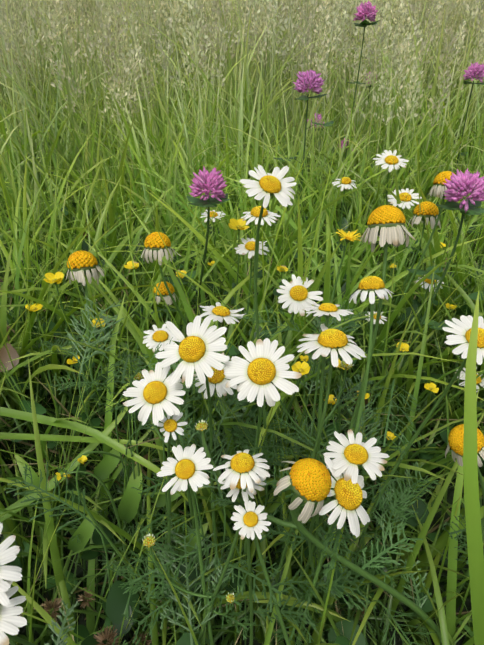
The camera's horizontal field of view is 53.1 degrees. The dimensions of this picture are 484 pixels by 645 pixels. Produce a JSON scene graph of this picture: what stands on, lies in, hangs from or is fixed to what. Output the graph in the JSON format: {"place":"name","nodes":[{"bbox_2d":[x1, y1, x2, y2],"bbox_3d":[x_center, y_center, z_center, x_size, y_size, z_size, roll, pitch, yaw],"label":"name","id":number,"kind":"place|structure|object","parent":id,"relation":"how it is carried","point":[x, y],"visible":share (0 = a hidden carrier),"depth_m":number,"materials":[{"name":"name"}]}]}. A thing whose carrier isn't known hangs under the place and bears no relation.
{"place":"outdoors","nodes":[
{"label":"outdoors","id":0,"kind":"place"},
{"bbox_2d":[0,49,483,644],"bbox_3d":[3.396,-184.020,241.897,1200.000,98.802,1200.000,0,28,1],"label":"meadow ground","id":1,"kind":"structure","parent":0,"point":[79,570],"depth_m":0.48,"materials":[{"name":"green plant"}]},
{"bbox_2d":[0,523,21,644],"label":"daisy","id":2,"kind":"object","parent":1,"relation":"on","point":[10,573],"visible":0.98,"depth_m":0.21,"materials":[{"name":"white plant"}]},
{"bbox_2d":[25,303,49,390],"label":"buttercup","id":3,"kind":"object","parent":1,"relation":"on","point":[36,308],"visible":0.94,"depth_m":0.52,"materials":[{"name":"yellow plant"}]},
{"bbox_2d":[42,598,61,623],"bbox_3d":[-0.139,0.267,0.388,0.019,0.145,0.020,23,36,37],"label":"dried flower head","id":4,"kind":"object","parent":1,"relation":"on","point":[55,605],"visible":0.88,"depth_m":0.36},
{"bbox_2d":[43,272,72,419],"bbox_3d":[-0.196,0.036,0.540,0.027,0.193,0.024,18,33,30],"label":"buttercup","id":5,"kind":"object","parent":1,"relation":"on","point":[56,278],"visible":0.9,"depth_m":0.50,"materials":[{"name":"yellow plant"}]},
{"bbox_2d":[0,580,140,644],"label":"daisy","id":6,"kind":"object","parent":1,"relation":"on","point":[11,621],"visible":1,"depth_m":0.21,"materials":[{"name":"white plant"}]},
{"bbox_2d":[66,250,113,437],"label":"daisy","id":7,"kind":"object","parent":1,"relation":"on","point":[87,262],"visible":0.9,"depth_m":0.44,"materials":[{"name":"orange plant"}]},
{"bbox_2d":[77,590,104,620],"bbox_3d":[-0.123,0.262,0.423,0.014,0.103,0.031,16,32,27],"label":"dried flower head","id":8,"kind":"object","parent":1,"relation":"on","point":[83,599],"visible":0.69,"depth_m":0.40},
{"bbox_2d":[55,471,130,584],"bbox_3d":[-0.112,0.198,0.399,0.043,0.217,0.007,-14,31,-25],"label":"vetchling","id":9,"kind":"object","parent":1,"relation":"on","point":[59,476],"visible":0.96,"depth_m":0.37,"materials":[{"name":"green plant"}]},
{"bbox_2d":[67,355,123,420],"bbox_3d":[-0.152,0.082,0.522,0.013,0.128,0.062,19,33,31],"label":"buttercup","id":10,"kind":"object","parent":1,"relation":"on","point":[69,361],"visible":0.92,"depth_m":0.48,"materials":[{"name":"yellow plant"}]},
{"bbox_2d":[92,318,115,391],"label":"buttercup","id":11,"kind":"object","parent":1,"relation":"on","point":[94,322],"visible":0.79,"depth_m":0.50,"materials":[{"name":"yellow plant"}]},
{"bbox_2d":[93,626,121,644],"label":"dried flower head","id":12,"kind":"object","parent":1,"relation":"on","point":[109,636],"visible":0.98,"depth_m":0.34},
{"bbox_2d":[75,455,147,615],"bbox_3d":[-0.102,0.193,0.394,0.036,0.231,0.008,-13,31,-23],"label":"vetchling","id":13,"kind":"object","parent":1,"relation":"on","point":[82,459],"visible":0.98,"depth_m":0.37,"materials":[{"name":"green plant"}]},
{"bbox_2d":[63,451,167,523],"bbox_3d":[-0.097,0.160,0.420,0.013,0.173,0.104,15,31,26],"label":"vetchling","id":14,"kind":"object","parent":1,"relation":"on","point":[111,454],"visible":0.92,"depth_m":0.37,"materials":[{"name":"green plant"}]},
{"bbox_2d":[124,261,146,300],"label":"buttercup","id":15,"kind":"object","parent":1,"relation":"on","point":[129,265],"visible":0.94,"depth_m":0.55,"materials":[{"name":"yellow plant"}]},
{"bbox_2d":[134,631,151,644],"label":"dried flower head","id":16,"kind":"object","parent":1,"relation":"on","point":[143,637],"visible":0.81,"depth_m":0.38},
{"bbox_2d":[115,324,180,531],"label":"daisy","id":17,"kind":"object","parent":1,"relation":"on","point":[163,335],"visible":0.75,"depth_m":0.38,"materials":[{"name":"white plant"}]},
{"bbox_2d":[128,412,187,635],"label":"daisy","id":18,"kind":"object","parent":1,"relation":"on","point":[170,425],"visible":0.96,"depth_m":0.31,"materials":[{"name":"green plant"}]},
{"bbox_2d":[123,362,200,573],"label":"daisy","id":19,"kind":"object","parent":1,"relation":"on","point":[150,391],"visible":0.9,"depth_m":0.26,"materials":[{"name":"white plant"}]},
{"bbox_2d":[141,232,187,326],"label":"daisy","id":20,"kind":"object","parent":1,"relation":"on","point":[154,244],"visible":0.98,"depth_m":0.44,"materials":[{"name":"orange plant"}]},
{"bbox_2d":[176,270,203,318],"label":"buttercup","id":21,"kind":"object","parent":1,"relation":"on","point":[182,275],"visible":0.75,"depth_m":0.55,"materials":[{"name":"yellow plant"}]},
{"bbox_2d":[153,281,230,419],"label":"daisy","id":22,"kind":"object","parent":1,"relation":"on","point":[165,294],"visible":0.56,"depth_m":0.49,"materials":[{"name":"orange plant"}]},
{"bbox_2d":[164,167,231,314],"bbox_3d":[-0.052,-0.024,0.534,0.053,0.299,0.112,-19,34,-32],"label":"red clover","id":23,"kind":"object","parent":1,"relation":"on","point":[215,184],"visible":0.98,"depth_m":0.44,"materials":[{"name":"plant"}]},
{"bbox_2d":[155,316,242,621],"bbox_3d":[-0.027,0.141,0.370,0.055,0.354,0.112,-6,29,-11],"label":"daisy","id":24,"kind":"object","parent":1,"relation":"on","point":[198,346],"visible":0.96,"depth_m":0.26,"materials":[{"name":"white plant"}]},
{"bbox_2d":[118,468,293,643],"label":"daisy","id":25,"kind":"object","parent":1,"relation":"on","point":[149,541],"visible":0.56,"depth_m":0.30,"materials":[{"name":"green plant"}]},
{"bbox_2d":[157,444,255,644],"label":"daisy","id":26,"kind":"object","parent":1,"relation":"on","point":[187,465],"visible":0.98,"depth_m":0.26,"materials":[{"name":"white plant"}]},
{"bbox_2d":[192,210,225,305],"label":"daisy","id":27,"kind":"object","parent":1,"relation":"on","point":[212,212],"visible":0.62,"depth_m":0.62,"materials":[{"name":"white plant"}]},
{"bbox_2d":[185,352,237,529],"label":"daisy","id":28,"kind":"object","parent":1,"relation":"on","point":[217,380],"visible":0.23,"depth_m":0.35,"materials":[{"name":"white plant"}]},
{"bbox_2d":[208,261,215,296],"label":"buttercup","id":29,"kind":"object","parent":1,"relation":"on","point":[211,263],"visible":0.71,"depth_m":0.60,"materials":[{"name":"yellow plant"}]},
{"bbox_2d":[189,302,244,417],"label":"daisy","id":30,"kind":"object","parent":1,"relation":"on","point":[219,313],"visible":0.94,"depth_m":0.38,"materials":[{"name":"white plant"}]},
{"bbox_2d":[228,218,248,309],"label":"buttercup","id":31,"kind":"object","parent":1,"relation":"on","point":[238,224],"visible":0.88,"depth_m":0.50,"materials":[{"name":"yellow plant"}]},
{"bbox_2d":[0,290,483,644],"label":"grass blades","id":32,"kind":"object","parent":1,"relation":"on","point":[128,506],"visible":0.52,"depth_m":0.39,"materials":[{"name":"green plant"}]},
{"bbox_2d":[0,0,483,301],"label":"tall grass","id":33,"kind":"structure","parent":1,"relation":"on","point":[96,67],"depth_m":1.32,"materials":[{"name":"green plant"}]},
{"bbox_2d":[0,0,483,125],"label":"grass seed heads","id":34,"kind":"object","parent":33,"relation":"attached to","point":[51,12],"depth_m":1.20,"materials":[{"name":"beige plant"}]},
{"bbox_2d":[0,153,483,644],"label":"sward broad leaves","id":35,"kind":"object","parent":1,"relation":"on","point":[114,605],"visible":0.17,"depth_m":0.46,"materials":[{"name":"green plant"}]},
{"bbox_2d":[5,297,482,644],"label":"feathery foliage","id":36,"kind":"object","parent":1,"relation":"on","point":[405,498],"visible":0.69,"depth_m":0.38,"materials":[{"name":"green plant"}]},
{"bbox_2d":[213,449,290,644],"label":"daisy","id":37,"kind":"object","parent":1,"relation":"on","point":[242,464],"visible":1,"depth_m":0.25,"materials":[{"name":"white plant"}]},
{"bbox_2d":[235,238,268,345],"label":"daisy","id":38,"kind":"object","parent":1,"relation":"on","point":[247,246],"visible":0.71,"depth_m":0.50,"materials":[{"name":"white plant"}]},
{"bbox_2d":[216,338,301,565],"bbox_3d":[0.002,0.145,0.357,0.039,0.330,0.105,-7,29,-12],"label":"daisy","id":39,"kind":"object","parent":1,"relation":"on","point":[265,368],"visible":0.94,"depth_m":0.25,"materials":[{"name":"white plant"}]},
{"bbox_2d":[241,206,280,341],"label":"daisy","id":40,"kind":"object","parent":1,"relation":"on","point":[254,213],"visible":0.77,"depth_m":0.43,"materials":[{"name":"white plant"}]},
{"bbox_2d":[230,165,296,520],"bbox_3d":[0.011,0.077,0.374,0.037,0.386,0.071,-3,28,-6],"label":"daisy","id":41,"kind":"object","parent":1,"relation":"on","point":[267,186],"visible":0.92,"depth_m":0.27,"materials":[{"name":"white plant"}]},
{"bbox_2d":[221,501,316,644],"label":"daisy","id":42,"kind":"object","parent":1,"relation":"on","point":[248,522],"visible":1,"depth_m":0.25,"materials":[{"name":"white plant"}]},
{"bbox_2d":[248,274,322,445],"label":"daisy","id":43,"kind":"object","parent":1,"relation":"on","point":[297,297],"visible":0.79,"depth_m":0.40,"materials":[{"name":"white plant"}]},
{"bbox_2d":[277,266,294,344],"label":"buttercup","id":44,"kind":"object","parent":1,"relation":"on","point":[285,268],"visible":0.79,"depth_m":0.55,"materials":[{"name":"yellow plant"}]},
{"bbox_2d":[275,361,309,474],"bbox_3d":[0.043,0.110,0.443,0.015,0.203,0.069,-3,28,-5],"label":"buttercup","id":45,"kind":"object","parent":1,"relation":"on","point":[303,368],"visible":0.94,"depth_m":0.38,"materials":[{"name":"yellow plant"}]},
{"bbox_2d":[274,70,333,266],"bbox_3d":[0.098,-0.222,0.823,0.096,0.372,0.055,4,28,7],"label":"red clover","id":46,"kind":"object","parent":1,"relation":"on","point":[312,80],"visible":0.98,"depth_m":0.74,"materials":[{"name":"plant"}]},
{"bbox_2d":[300,355,308,444],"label":"buttercup","id":47,"kind":"object","parent":1,"relation":"on","point":[304,358],"visible":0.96,"depth_m":0.41,"materials":[{"name":"green plant"}]},
{"bbox_2d":[297,113,323,165],"bbox_3d":[0.178,-0.403,1.266,0.072,0.275,0.094,-20,34,-33],"label":"red clover","id":48,"kind":"object","parent":1,"relation":"on","point":[319,117],"visible":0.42,"depth_m":1.19,"materials":[{"name":"plant"}]},
{"bbox_2d":[256,456,369,636],"bbox_3d":[0.036,0.198,0.339,0.077,0.291,0.082,0,28,1],"label":"daisy","id":49,"kind":"object","parent":1,"relation":"on","point":[348,496],"visible":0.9,"depth_m":0.25,"materials":[{"name":"white plant"}]},
{"bbox_2d":[262,323,365,644],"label":"daisy","id":50,"kind":"object","parent":1,"relation":"on","point":[333,342],"visible":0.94,"depth_m":0.25,"materials":[{"name":"white plant"}]},
{"bbox_2d":[195,420,441,644],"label":"daisy","id":51,"kind":"object","parent":1,"relation":"on","point":[308,480],"visible":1,"depth_m":0.27,"materials":[{"name":"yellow plant"}]},
{"bbox_2d":[262,429,389,616],"bbox_3d":[0.062,0.186,0.355,0.078,0.294,0.070,-24,37,-38],"label":"daisy","id":52,"kind":"object","parent":1,"relation":"on","point":[357,451],"visible":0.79,"depth_m":0.27,"materials":[{"name":"white plant"}]},
{"bbox_2d":[310,229,361,533],"bbox_3d":[0.068,0.082,0.407,0.019,0.333,0.033,-11,30,-20],"label":"hawkbit","id":53,"kind":"object","parent":1,"relation":"on","point":[348,237],"visible":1,"depth_m":0.34,"materials":[{"name":"yellow plant"}]},
{"bbox_2d":[302,303,373,595],"bbox_3d":[0.059,0.135,0.365,0.044,0.350,0.074,15,32,27],"label":"daisy","id":54,"kind":"object","parent":1,"relation":"on","point":[327,310],"visible":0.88,"depth_m":0.30,"materials":[{"name":"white plant"}]},
{"bbox_2d":[331,359,347,498],"bbox_3d":[0.082,0.110,0.431,0.013,0.218,0.077,8,29,14],"label":"buttercup","id":55,"kind":"object","parent":1,"relation":"on","point":[339,366],"visible":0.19,"depth_m":0.38,"materials":[{"name":"green plant"}]},
{"bbox_2d":[295,276,393,644],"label":"daisy","id":56,"kind":"object","parent":1,"relation":"on","point":[371,287],"visible":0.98,"depth_m":0.27,"materials":[{"name":"green plant"}]},
{"bbox_2d":[332,177,356,255],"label":"daisy","id":57,"kind":"object","parent":1,"relation":"on","point":[346,182],"visible":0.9,"depth_m":0.64,"materials":[{"name":"white plant"}]},
{"bbox_2d":[324,394,364,556],"bbox_3d":[0.087,0.158,0.412,0.055,0.235,0.012,-5,28,-9],"label":"buttercup","id":58,"kind":"object","parent":1,"relation":"on","point":[331,401],"visible":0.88,"depth_m":0.36,"materials":[{"name":"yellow plant"}]},
{"bbox_2d":[276,205,415,592],"bbox_3d":[0.056,0.122,0.345,0.075,0.405,0.052,0,28,1],"label":"daisy","id":59,"kind":"object","parent":1,"relation":"on","point":[386,224],"visible":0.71,"depth_m":0.27,"materials":[{"name":"white plant"}]},
{"bbox_2d":[336,138,356,172],"bbox_3d":[0.257,-0.366,1.255,0.074,0.221,0.088,15,31,26],"label":"red clover","id":60,"kind":"object","parent":1,"relation":"on","point":[345,146],"visible":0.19,"depth_m":1.19,"materials":[{"name":"plant"}]},
{"bbox_2d":[351,603,364,621],"bbox_3d":[0.101,0.273,0.427,0.013,0.071,0.014,-10,30,-19],"label":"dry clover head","id":61,"kind":"object","parent":1,"relation":"on","point":[363,611],"visible":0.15,"depth_m":0.41},
{"bbox_2d":[351,391,369,540],"bbox_3d":[0.097,0.148,0.420,0.028,0.225,0.011,-24,36,-38],"label":"buttercup","id":62,"kind":"object","parent":1,"relation":"on","point":[367,395],"visible":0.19,"depth_m":0.37,"materials":[{"name":"green plant"}]},
{"bbox_2d":[342,1,379,177],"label":"red clover","id":63,"kind":"object","parent":1,"relation":"on","point":[367,9],"visible":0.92,"depth_m":0.94,"materials":[{"name":"plant"}]},
{"bbox_2d":[348,311,387,352],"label":"daisy","id":64,"kind":"object","parent":1,"relation":"on","point":[374,321],"visible":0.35,"depth_m":0.54,"materials":[{"name":"white plant"}]},
{"bbox_2d":[363,72,380,144],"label":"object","id":65,"kind":"object","parent":1,"relation":"on","point":[369,92],"visible":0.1,"depth_m":1.39,"materials":[{"name":"green plant"}]},
{"bbox_2d":[337,342,408,420],"bbox_3d":[0.115,0.082,0.478,0.012,0.173,0.084,-20,34,-33],"label":"buttercup","id":66,"kind":"object","parent":1,"relation":"on","point":[404,347],"visible":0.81,"depth_m":0.42,"materials":[{"name":"yellow plant"}]},
{"bbox_2d":[383,431,395,449],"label":"buttercup","id":67,"kind":"object","parent":1,"relation":"on","point":[390,435],"visible":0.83,"depth_m":0.42,"materials":[{"name":"yellow plant"}]},
{"bbox_2d":[373,150,408,282],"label":"daisy","id":68,"kind":"object","parent":1,"relation":"on","point":[388,158],"visible":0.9,"depth_m":0.59,"materials":[{"name":"white plant"}]},
{"bbox_2d":[389,263,399,300],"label":"buttercup","id":69,"kind":"object","parent":1,"relation":"on","point":[391,266],"visible":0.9,"depth_m":0.59,"materials":[{"name":"yellow plant"}]},
{"bbox_2d":[358,201,440,340],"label":"daisy","id":70,"kind":"object","parent":1,"relation":"on","point":[431,211],"visible":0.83,"depth_m":0.49,"materials":[{"name":"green plant"}]},
{"bbox_2d":[387,188,421,293],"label":"daisy","id":71,"kind":"object","parent":1,"relation":"on","point":[404,194],"visible":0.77,"depth_m":0.54,"materials":[{"name":"white plant"}]},
{"bbox_2d":[378,383,438,428],"bbox_3d":[0.156,0.098,0.491,0.011,0.130,0.083,-11,30,-19],"label":"buttercup","id":72,"kind":"object","parent":1,"relation":"on","point":[431,387],"visible":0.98,"depth_m":0.43,"materials":[{"name":"yellow plant"}]},
{"bbox_2d":[382,275,443,368],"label":"daisy","id":73,"kind":"object","parent":1,"relation":"on","point":[427,283],"visible":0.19,"depth_m":0.55,"materials":[{"name":"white plant"}]},
{"bbox_2d":[369,171,457,385],"bbox_3d":[0.173,-0.007,0.506,0.060,0.293,0.029,0,28,1],"label":"daisy","id":74,"kind":"object","parent":1,"relation":"on","point":[438,187],"visible":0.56,"depth_m":0.45,"materials":[{"name":"green plant"}]},
{"bbox_2d":[348,315,483,585],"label":"daisy","id":75,"kind":"object","parent":1,"relation":"on","point":[463,327],"visible":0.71,"depth_m":0.28,"materials":[{"name":"green plant"}]},
{"bbox_2d":[406,242,445,293],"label":"buttercup","id":76,"kind":"object","parent":1,"relation":"on","point":[443,244],"visible":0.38,"depth_m":0.60,"materials":[{"name":"yellow plant"}]},
{"bbox_2d":[383,168,483,437],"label":"red clover","id":77,"kind":"object","parent":1,"relation":"on","point":[464,184],"visible":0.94,"depth_m":0.41,"materials":[{"name":"plant"}]},
{"bbox_2d":[418,366,483,432],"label":"daisy","id":78,"kind":"object","parent":1,"relation":"on","point":[478,379],"visible":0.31,"depth_m":0.50,"materials":[{"name":"white plant"}]},
{"bbox_2d":[446,303,456,389],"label":"buttercup","id":79,"kind":"object","parent":1,"relation":"on","point":[448,305],"visible":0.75,"depth_m":0.55,"materials":[{"name":"yellow plant"}]},
{"bbox_2d":[442,424,483,613],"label":"daisy","id":80,"kind":"object","parent":1,"relation":"on","point":[455,438],"visible":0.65,"depth_m":0.27,"materials":[{"name":"yellow plant"}]},
{"bbox_2d":[453,62,483,173],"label":"red clover","id":81,"kind":"object","parent":1,"relation":"on","point":[471,71],"visible":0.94,"depth_m":0.94,"materials":[{"name":"plant"}]}
]}

